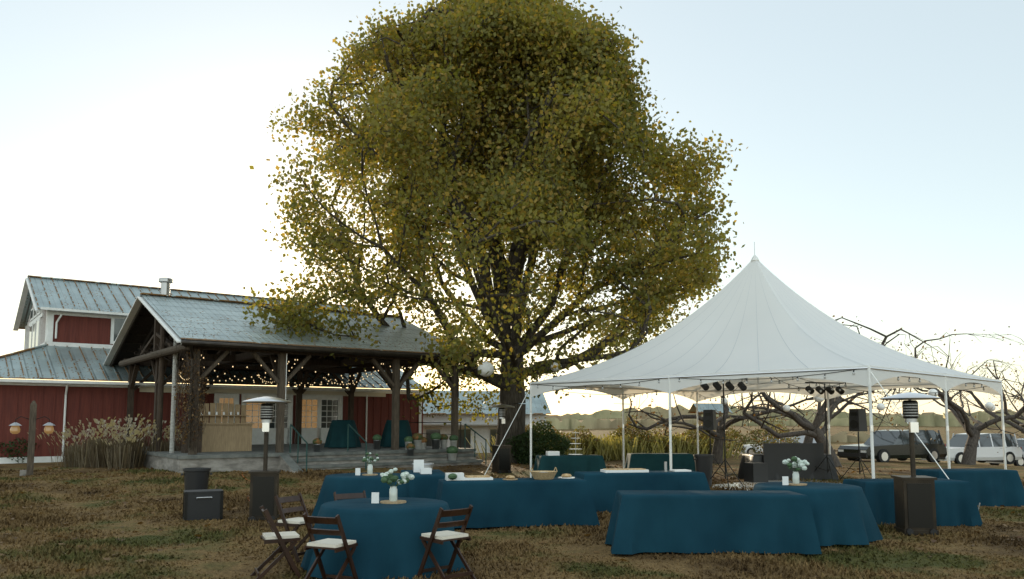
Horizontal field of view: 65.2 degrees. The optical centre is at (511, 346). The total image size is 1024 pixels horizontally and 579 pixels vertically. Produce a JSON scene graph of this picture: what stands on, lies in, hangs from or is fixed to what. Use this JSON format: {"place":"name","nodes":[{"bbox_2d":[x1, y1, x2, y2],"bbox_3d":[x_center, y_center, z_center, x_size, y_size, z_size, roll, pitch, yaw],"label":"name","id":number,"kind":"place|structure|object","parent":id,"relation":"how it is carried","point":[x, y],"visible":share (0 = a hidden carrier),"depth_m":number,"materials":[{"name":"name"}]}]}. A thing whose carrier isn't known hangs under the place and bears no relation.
{"place":"outdoors","nodes":[
{"label":"outdoors","id":0,"kind":"place"},
{"bbox_2d":[0,418,1023,578],"bbox_3d":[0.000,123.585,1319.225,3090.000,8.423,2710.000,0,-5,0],"label":"lawn","id":1,"kind":"structure","parent":0,"point":[233,566],"depth_m":12.07,"materials":[{"name":"brown plant"}]},
{"bbox_2d":[0,437,36,462],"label":"evergreen bush","id":2,"kind":"object","parent":1,"relation":"on","point":[16,450],"visible":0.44,"depth_m":29.18,"materials":[{"name":"green plant"}]},
{"bbox_2d":[9,401,54,475],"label":"lamp post lanterns","id":3,"kind":"object","parent":1,"relation":"on","point":[48,428],"visible":0.95,"depth_m":23.08,"materials":[{"name":"wood"}]},
{"bbox_2d":[27,413,181,469],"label":"ornamental grass","id":4,"kind":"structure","parent":1,"relation":"on","point":[121,453],"depth_m":26.26,"materials":[{"name":"beige plant"}]},
{"bbox_2d":[181,467,211,489],"bbox_3d":[-6.560,2.915,16.622,0.543,0.780,0.543,-2,-6,25],"label":"trash bin","id":5,"kind":"object","parent":1,"relation":"on","point":[197,478],"visible":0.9,"depth_m":16.44,"materials":[{"name":"black plastic"}]},
{"bbox_2d":[182,489,223,520],"bbox_3d":[-5.588,2.855,14.472,0.650,0.505,0.507,2,-6,-25],"label":"cooler","id":6,"kind":"object","parent":1,"relation":"on","point":[205,504],"visible":0.96,"depth_m":14.31,"materials":[{"name":"black plastic"}]},
{"bbox_2d":[0,278,427,463],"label":"barn","id":7,"kind":"structure","parent":1,"relation":"on","point":[60,404],"depth_m":33.69,"materials":[{"name":"red wood"}]},
{"bbox_2d":[19,277,32,328],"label":"upper barn roof","id":8,"kind":"structure","parent":7,"relation":"attached to","point":[26,312],"depth_m":38.87,"materials":[{"name":"metal"}]},
{"bbox_2d":[28,277,368,312],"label":"barn roof","id":9,"kind":"structure","parent":7,"relation":"on","point":[52,294],"depth_m":36.30,"materials":[{"name":"metal"}]},
{"bbox_2d":[0,275,414,387],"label":"barn roof seams","id":10,"kind":"object","parent":9,"relation":"on","point":[148,287],"visible":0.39,"depth_m":35.88,"materials":[{"name":"grey metal"}]},
{"bbox_2d":[0,346,421,389],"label":"lean-to roof","id":11,"kind":"object","parent":7,"relation":"on","point":[28,367],"visible":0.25,"depth_m":32.43,"materials":[{"name":"metal"}]},
{"bbox_2d":[242,396,291,520],"bbox_3d":[-4.450,2.004,14.447,0.870,2.220,0.870,0,-5,0],"label":"patio heater","id":12,"kind":"object","parent":1,"relation":"on","point":[264,486],"visible":0.95,"depth_m":14.19,"materials":[{"name":"brown metal"}]},
{"bbox_2d":[250,505,300,578],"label":"folding chair","id":13,"kind":"object","parent":1,"relation":"on","point":[281,539],"visible":0.98,"depth_m":9.12,"materials":[{"name":"brown wood"}]},
{"bbox_2d":[271,493,313,562],"bbox_3d":[-2.786,2.323,10.333,0.534,0.825,0.442,-3,-6,28],"label":"folding chair","id":14,"kind":"object","parent":1,"relation":"on","point":[296,522],"visible":0.76,"depth_m":10.25,"materials":[{"name":"brown wood"}]},
{"bbox_2d":[140,443,482,472],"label":"stone platform","id":15,"kind":"structure","parent":1,"relation":"on","point":[324,458],"depth_m":25.86,"materials":[{"name":"stone"}]},
{"bbox_2d":[103,277,474,454],"bbox_3d":[-9.054,0.795,31.300,10.620,6.220,11.768,4,-7,-37],"label":"pavilion frame","id":16,"kind":"object","parent":15,"relation":"on","point":[145,324],"visible":0.66,"depth_m":28.58,"materials":[{"name":"brown wood"}]},
{"bbox_2d":[134,332,206,454],"bbox_3d":[-11.480,1.500,26.385,0.958,3.907,6.371,4,-7,-39],"label":"climbing vine","id":17,"kind":"object","parent":16,"relation":"attached to","point":[188,402],"visible":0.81,"depth_m":24.09,"materials":[{"name":"plant"}]},
{"bbox_2d":[173,349,209,443],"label":"pavilion vine leaves","id":18,"kind":"object","parent":17,"relation":"attached to","point":[184,408],"visible":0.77,"depth_m":24.15,"materials":[{"name":"plant"}]},
{"bbox_2d":[142,295,471,355],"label":"pavilion roof","id":19,"kind":"structure","parent":16,"relation":"on","point":[212,321],"depth_m":27.70,"materials":[{"name":"grey metal"}]},
{"bbox_2d":[168,353,452,385],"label":"string lights","id":20,"kind":"object","parent":16,"relation":"hanging from","point":[288,383],"visible":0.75,"depth_m":29.77},
{"bbox_2d":[181,403,486,471],"bbox_3d":[-6.947,3.208,28.896,9.668,2.270,7.790,4,-7,-37],"label":"pavilion furniture","id":21,"kind":"object","parent":15,"relation":"on","point":[223,436],"visible":0.74,"depth_m":26.85,"materials":[{"name":"brown wood"}]},
{"bbox_2d":[324,420,360,447],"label":"covered table","id":22,"kind":"object","parent":15,"relation":"on","point":[336,437],"visible":0.96,"depth_m":29.95,"materials":[{"name":"fabric"}]},
{"bbox_2d":[313,432,457,460],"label":"potted plants","id":23,"kind":"object","parent":15,"relation":"on","point":[419,440],"visible":1,"depth_m":28.50,"materials":[{"name":"green plant"}]},
{"bbox_2d":[380,420,412,446],"bbox_3d":[-4.460,3.357,31.103,1.316,1.020,1.316,-2,-6,18],"label":"tablecloth","id":24,"kind":"object","parent":15,"relation":"on","point":[404,429],"visible":0.6,"depth_m":30.70,"materials":[{"name":"fabric"}]},
{"bbox_2d":[303,512,357,578],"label":"folding chair","id":25,"kind":"object","parent":1,"relation":"on","point":[339,545],"visible":1,"depth_m":8.50,"materials":[{"name":"brown wood"}]},
{"bbox_2d":[333,490,365,500],"bbox_3d":[-2.154,2.381,10.832,0.442,0.825,0.534,3,-6,-31],"label":"folding chair","id":26,"kind":"object","parent":1,"relation":"on","point":[349,496],"visible":0.2,"depth_m":10.98,"materials":[{"name":"brown wood"}]},
{"bbox_2d":[312,473,408,515],"bbox_3d":[-2.617,2.725,14.589,1.991,0.760,1.990,0,-5,0],"label":"round table","id":27,"kind":"object","parent":1,"relation":"on","point":[343,483],"visible":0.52,"depth_m":13.97,"materials":[{"name":"teal fabric"}]},
{"bbox_2d":[301,497,465,578],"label":"round table","id":28,"kind":"object","parent":1,"relation":"on","point":[386,537],"visible":0.77,"depth_m":8.95,"materials":[{"name":"teal fabric"}]},
{"bbox_2d":[401,469,444,498],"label":"buffet table","id":29,"kind":"object","parent":1,"relation":"on","point":[422,485],"visible":0.23,"depth_m":14.51,"materials":[{"name":"teal fabric"}]},
{"bbox_2d":[416,505,475,578],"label":"folding chair","id":30,"kind":"object","parent":1,"relation":"on","point":[438,537],"visible":1,"depth_m":8.77,"materials":[{"name":"brown wood"}]},
{"bbox_2d":[423,414,549,452],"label":"white outbuilding","id":31,"kind":"structure","parent":1,"relation":"on","point":[481,427],"depth_m":52.64,"materials":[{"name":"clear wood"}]},
{"bbox_2d":[423,391,550,413],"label":"shed roof","id":32,"kind":"structure","parent":31,"relation":"on","point":[539,403],"depth_m":54.02,"materials":[{"name":"metal"}]},
{"bbox_2d":[239,0,747,463],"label":"tree","id":33,"kind":"object","parent":1,"relation":"on","point":[555,27],"depth_m":28.21,"materials":[{"name":"green plant"}]},
{"bbox_2d":[489,404,513,472],"bbox_3d":[-0.340,2.957,25.887,0.870,2.220,0.870,0,-5,0],"label":"patio heater","id":34,"kind":"object","parent":1,"relation":"on","point":[501,462],"visible":1,"depth_m":25.67,"materials":[{"name":"brown metal"}]},
{"bbox_2d":[0,468,1023,578],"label":"lawn turf blades","id":35,"kind":"object","parent":1,"relation":"on","point":[67,547],"visible":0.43,"depth_m":11.44,"materials":[{"name":"plant"}]},
{"bbox_2d":[0,461,1023,576],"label":"fallen leaves","id":36,"kind":"object","parent":1,"relation":"on","point":[622,559],"visible":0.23,"depth_m":19.88,"materials":[{"name":"brown plant"}]},
{"bbox_2d":[436,477,599,527],"bbox_3d":[0.035,2.679,13.863,2.799,0.760,1.139,1,-5,-9],"label":"buffet table","id":37,"kind":"object","parent":1,"relation":"on","point":[501,502],"visible":0.85,"depth_m":13.43,"materials":[{"name":"teal fabric"}]},
{"bbox_2d":[505,420,570,464],"bbox_3d":[1.007,3.736,30.988,2.568,1.808,2.252,0,-5,0],"label":"evergreen bush","id":38,"kind":"object","parent":1,"relation":"on","point":[544,440],"visible":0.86,"depth_m":30.50,"materials":[{"name":"green plant"}]},
{"bbox_2d":[525,417,572,451],"bbox_3d":[1.080,4.099,35.715,3.248,1.942,1.956,0,-5,0],"label":"hedge shrub","id":39,"kind":"object","parent":1,"relation":"on","point":[557,431],"visible":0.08,"depth_m":35.63,"materials":[{"name":"green plant"}]},
{"bbox_2d":[532,455,605,477],"bbox_3d":[1.713,3.612,23.799,2.243,0.760,1.110,1,-5,-9],"label":"covered table","id":40,"kind":"object","parent":1,"relation":"on","point":[567,464],"visible":0.64,"depth_m":23.39,"materials":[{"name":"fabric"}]},
{"bbox_2d":[560,425,599,454],"bbox_3d":[3.118,4.480,37.419,2.327,1.615,2.004,0,-5,0],"label":"hedge shrub","id":41,"kind":"object","parent":1,"relation":"on","point":[583,438],"visible":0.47,"depth_m":37.14,"materials":[{"name":"green plant"}]},
{"bbox_2d":[466,432,747,460],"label":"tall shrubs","id":42,"kind":"object","parent":1,"relation":"on","point":[610,448],"visible":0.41,"depth_m":36.74,"materials":[{"name":"plant"}]},
{"bbox_2d":[607,415,652,452],"bbox_3d":[5.566,4.297,37.906,2.178,2.107,1.959,0,-5,0],"label":"hedge shrub","id":43,"kind":"object","parent":1,"relation":"on","point":[619,430],"visible":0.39,"depth_m":37.63,"materials":[{"name":"green plant"}]},
{"bbox_2d":[574,471,709,512],"bbox_3d":[2.597,2.894,16.029,2.792,0.760,1.128,1,-5,-11],"label":"buffet table","id":44,"kind":"object","parent":1,"relation":"on","point":[604,487],"visible":0.53,"depth_m":15.65,"materials":[{"name":"teal fabric"}]},
{"bbox_2d":[355,431,809,503],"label":"table settings","id":45,"kind":"object","parent":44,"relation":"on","point":[425,467],"visible":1,"depth_m":13.66,"materials":[{"name":"white ceramic"}]},
{"bbox_2d":[629,426,685,452],"bbox_3d":[6.799,4.548,38.050,3.008,1.575,1.980,0,-5,0],"label":"hedge shrub","id":46,"kind":"object","parent":1,"relation":"on","point":[660,436],"visible":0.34,"depth_m":37.68,"materials":[{"name":"green plant"}]},
{"bbox_2d":[625,453,695,470],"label":"covered table","id":47,"kind":"object","parent":1,"relation":"on","point":[652,461],"visible":0.59,"depth_m":23.98,"materials":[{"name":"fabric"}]},
{"bbox_2d":[688,404,698,412],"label":"kiosk roof","id":48,"kind":"structure","parent":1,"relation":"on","point":[692,409],"depth_m":45.17,"materials":[{"name":"metal"}]},
{"bbox_2d":[693,403,731,412],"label":"kiosk roof","id":49,"kind":"structure","parent":48,"relation":"attached to","point":[718,407],"depth_m":44.56,"materials":[{"name":"metal"}]},
{"bbox_2d":[678,423,713,453],"bbox_3d":[8.805,4.508,38.561,2.125,1.763,1.992,0,-5,0],"label":"hedge shrub","id":50,"kind":"object","parent":1,"relation":"on","point":[691,433],"visible":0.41,"depth_m":38.19,"materials":[{"name":"green plant"}]},
{"bbox_2d":[693,454,713,486],"bbox_3d":[5.130,3.305,21.386,0.524,0.850,0.524,-2,-6,25],"label":"trash can","id":51,"kind":"object","parent":1,"relation":"on","point":[703,463],"visible":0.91,"depth_m":21.21,"materials":[{"name":"black plastic"}]},
{"bbox_2d":[698,413,722,439],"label":"kiosk sign board","id":52,"kind":"object","parent":1,"relation":"on","point":[699,421],"visible":0.17,"depth_m":44.67,"materials":[{"name":"brown wood"}]},
{"bbox_2d":[605,490,821,553],"bbox_3d":[2.697,2.396,11.032,2.786,0.760,1.146,0,-5,0],"label":"rectangular table","id":53,"kind":"object","parent":1,"relation":"on","point":[720,521],"visible":1,"depth_m":10.62,"materials":[{"name":"teal fabric"}]},
{"bbox_2d":[613,392,815,463],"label":"orchard tree branches","id":54,"kind":"object","parent":1,"relation":"on","point":[717,449],"visible":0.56,"depth_m":33.38,"materials":[{"name":"brown plant"}]},
{"bbox_2d":[610,393,817,451],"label":"orchard tree dry leaves","id":55,"kind":"object","parent":54,"relation":"attached to","point":[715,435],"visible":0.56,"depth_m":32.89,"materials":[{"name":"brown plant"}]},
{"bbox_2d":[707,424,749,454],"bbox_3d":[10.646,4.645,40.198,2.518,1.683,1.960,0,-5,0],"label":"hedge shrub","id":56,"kind":"object","parent":1,"relation":"on","point":[733,436],"visible":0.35,"depth_m":39.88,"materials":[{"name":"green plant"}]},
{"bbox_2d":[484,242,1006,509],"bbox_3d":[7.151,0.442,22.922,12.410,7.126,10.278,-4,-7,40],"label":"tent frame","id":57,"kind":"object","parent":1,"relation":"on","point":[869,372],"visible":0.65,"depth_m":20.59,"materials":[{"name":"white metal"}]},
{"bbox_2d":[478,362,995,411],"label":"paper lanterns","id":58,"kind":"object","parent":57,"relation":"hanging from","point":[485,367],"visible":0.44,"depth_m":29.52,"materials":[{"name":"white paper"}]},
{"bbox_2d":[538,260,984,390],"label":"tent roof","id":59,"kind":"structure","parent":57,"relation":"on","point":[772,350],"depth_m":21.98,"materials":[{"name":"white fabric"}]},
{"bbox_2d":[531,365,1001,401],"bbox_3d":[7.115,1.213,23.086,8.624,0.450,10.024,5,-7,-43],"label":"tent valance","id":60,"kind":"object","parent":59,"relation":"attached to","point":[859,377],"visible":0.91,"depth_m":20.44,"materials":[{"name":"white fabric"}]},
{"bbox_2d":[556,268,990,379],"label":"tent roof seams","id":61,"kind":"object","parent":59,"relation":"on","point":[757,339],"visible":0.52,"depth_m":22.10,"materials":[{"name":"white fabric"}]},
{"bbox_2d":[535,369,988,400],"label":"string lights","id":62,"kind":"object","parent":57,"relation":"hanging from","point":[845,384],"visible":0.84,"depth_m":20.98},
{"bbox_2d":[741,437,799,452],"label":"white hatchback car","id":63,"kind":"object","parent":1,"relation":"on","point":[748,449],"visible":0.2,"depth_m":59.02,"materials":[{"name":"white metal"}]},
{"bbox_2d":[746,417,800,453],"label":"hedge shrub","id":64,"kind":"object","parent":1,"relation":"on","point":[761,441],"visible":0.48,"depth_m":40.68,"materials":[{"name":"green plant"}]},
{"bbox_2d":[693,431,869,445],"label":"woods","id":65,"kind":"object","parent":1,"relation":"on","point":[842,436],"visible":0.02,"depth_m":161.36,"materials":[{"name":"plant"}]},
{"bbox_2d":[546,404,1022,419],"bbox_3d":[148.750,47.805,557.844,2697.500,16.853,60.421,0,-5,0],"label":"woods","id":66,"kind":"object","parent":1,"relation":"on","point":[604,414],"visible":0.12,"depth_m":566.02,"materials":[{"name":"plant"}]},
{"bbox_2d":[546,411,1023,428],"bbox_3d":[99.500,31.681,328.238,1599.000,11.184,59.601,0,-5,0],"label":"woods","id":67,"kind":"object","parent":1,"relation":"on","point":[933,420],"visible":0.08,"depth_m":350.74,"materials":[{"name":"green plant"}]},
{"bbox_2d":[700,378,871,489],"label":"stage equipment","id":68,"kind":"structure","parent":1,"relation":"on","point":[775,455],"depth_m":23.64,"materials":[{"name":"black"}]},
{"bbox_2d":[737,454,838,479],"bbox_3d":[8.298,3.624,24.192,2.861,0.760,1.100,1,-5,-8],"label":"dj table","id":69,"kind":"object","parent":1,"relation":"on","point":[745,458],"visible":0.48,"depth_m":23.88,"materials":[{"name":"black fabric"}]},
{"bbox_2d":[728,390,898,442],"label":"orchard tree branches","id":70,"kind":"object","parent":1,"relation":"on","point":[808,439],"visible":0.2,"depth_m":43.25,"materials":[{"name":"brown plant"}]},
{"bbox_2d":[695,391,894,441],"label":"tree leaves","id":71,"kind":"object","parent":70,"relation":"on","point":[799,413],"visible":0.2,"depth_m":45.71,"materials":[{"name":"plant"}]},
{"bbox_2d":[753,482,882,545],"bbox_3d":[4.447,2.470,12.051,1.972,0.760,2.010,0,-5,0],"label":"round table","id":72,"kind":"object","parent":1,"relation":"on","point":[843,514],"visible":0.63,"depth_m":11.27,"materials":[{"name":"teal fabric"}]},
{"bbox_2d":[711,317,952,466],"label":"orchard tree branches","id":73,"kind":"object","parent":1,"relation":"on","point":[816,432],"visible":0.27,"depth_m":31.13,"materials":[{"name":"brown plant"}]},
{"bbox_2d":[711,315,944,434],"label":"tree leaves","id":74,"kind":"object","parent":73,"relation":"on","point":[862,392],"visible":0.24,"depth_m":31.36,"materials":[{"name":"green plant"}]},
{"bbox_2d":[837,430,946,462],"bbox_3d":[17.700,4.615,37.233,4.980,1.500,1.940,2,-6,-22],"label":"dark suv","id":75,"kind":"object","parent":1,"relation":"on","point":[890,444],"visible":0.86,"depth_m":36.60,"materials":[{"name":"black metal"}]},
{"bbox_2d":[880,392,939,534],"bbox_3d":[6.380,1.833,12.735,0.867,2.220,0.867,0,-5,0],"label":"patio heater","id":76,"kind":"object","parent":1,"relation":"on","point":[915,503],"visible":0.98,"depth_m":12.48,"materials":[{"name":"brown metal"}]},
{"bbox_2d":[843,478,982,525],"bbox_3d":[6.936,2.730,14.066,2.197,0.760,1.226,0,-5,0],"label":"table","id":77,"kind":"object","parent":1,"relation":"on","point":[956,503],"visible":0.51,"depth_m":13.70,"materials":[{"name":"teal fabric"}]},
{"bbox_2d":[844,332,1023,464],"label":"orchard tree branches","id":78,"kind":"object","parent":1,"relation":"on","point":[960,414],"visible":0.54,"depth_m":36.16,"materials":[{"name":"brown plant"}]},
{"bbox_2d":[847,326,1023,447],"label":"tree leaves","id":79,"kind":"object","parent":78,"relation":"on","point":[955,389],"visible":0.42,"depth_m":37.36,"materials":[{"name":"green plant"}]},
{"bbox_2d":[916,468,1023,506],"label":"table","id":80,"kind":"object","parent":1,"relation":"on","point":[993,487],"visible":0.59,"depth_m":16.75,"materials":[{"name":"teal fabric"}]},
{"bbox_2d":[921,433,1022,463],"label":"white suv","id":81,"kind":"object","parent":1,"relation":"on","point":[988,448],"visible":0.64,"depth_m":41.04,"materials":[{"name":"white metal"}]},
{"bbox_2d":[939,359,1023,448],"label":"orchard tree branches","id":82,"kind":"object","parent":1,"relation":"on","point":[1010,423],"visible":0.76,"depth_m":42.43,"materials":[{"name":"brown plant"}]},
{"bbox_2d":[948,350,1022,452],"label":"tree leaves","id":83,"kind":"object","parent":82,"relation":"on","point":[999,377],"visible":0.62,"depth_m":43.03,"materials":[{"name":"brown plant"}]},
{"bbox_2d":[952,360,1023,427],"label":"tree leaves","id":84,"kind":"object","parent":1,"relation":"on","point":[1017,422],"visible":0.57,"depth_m":46.66,"materials":[{"name":"brown plant"}]},
{"bbox_2d":[984,438,1023,465],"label":"silver suv","id":85,"kind":"object","parent":1,"relation":"on","point":[1015,463],"visible":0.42,"depth_m":45.90,"materials":[{"name":"grey metal"}]},
{"bbox_2d":[0,0,1023,415],"label":"sky","id":86,"kind":"structure","parent":0,"point":[879,176],"materials":[{"name":"white"}]},
{"bbox_2d":[786,436,815,442],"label":"car","id":87,"kind":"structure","parent":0,"point":[801,440],"depth_m":74.05,"materials":[{"name":"silver metal"}]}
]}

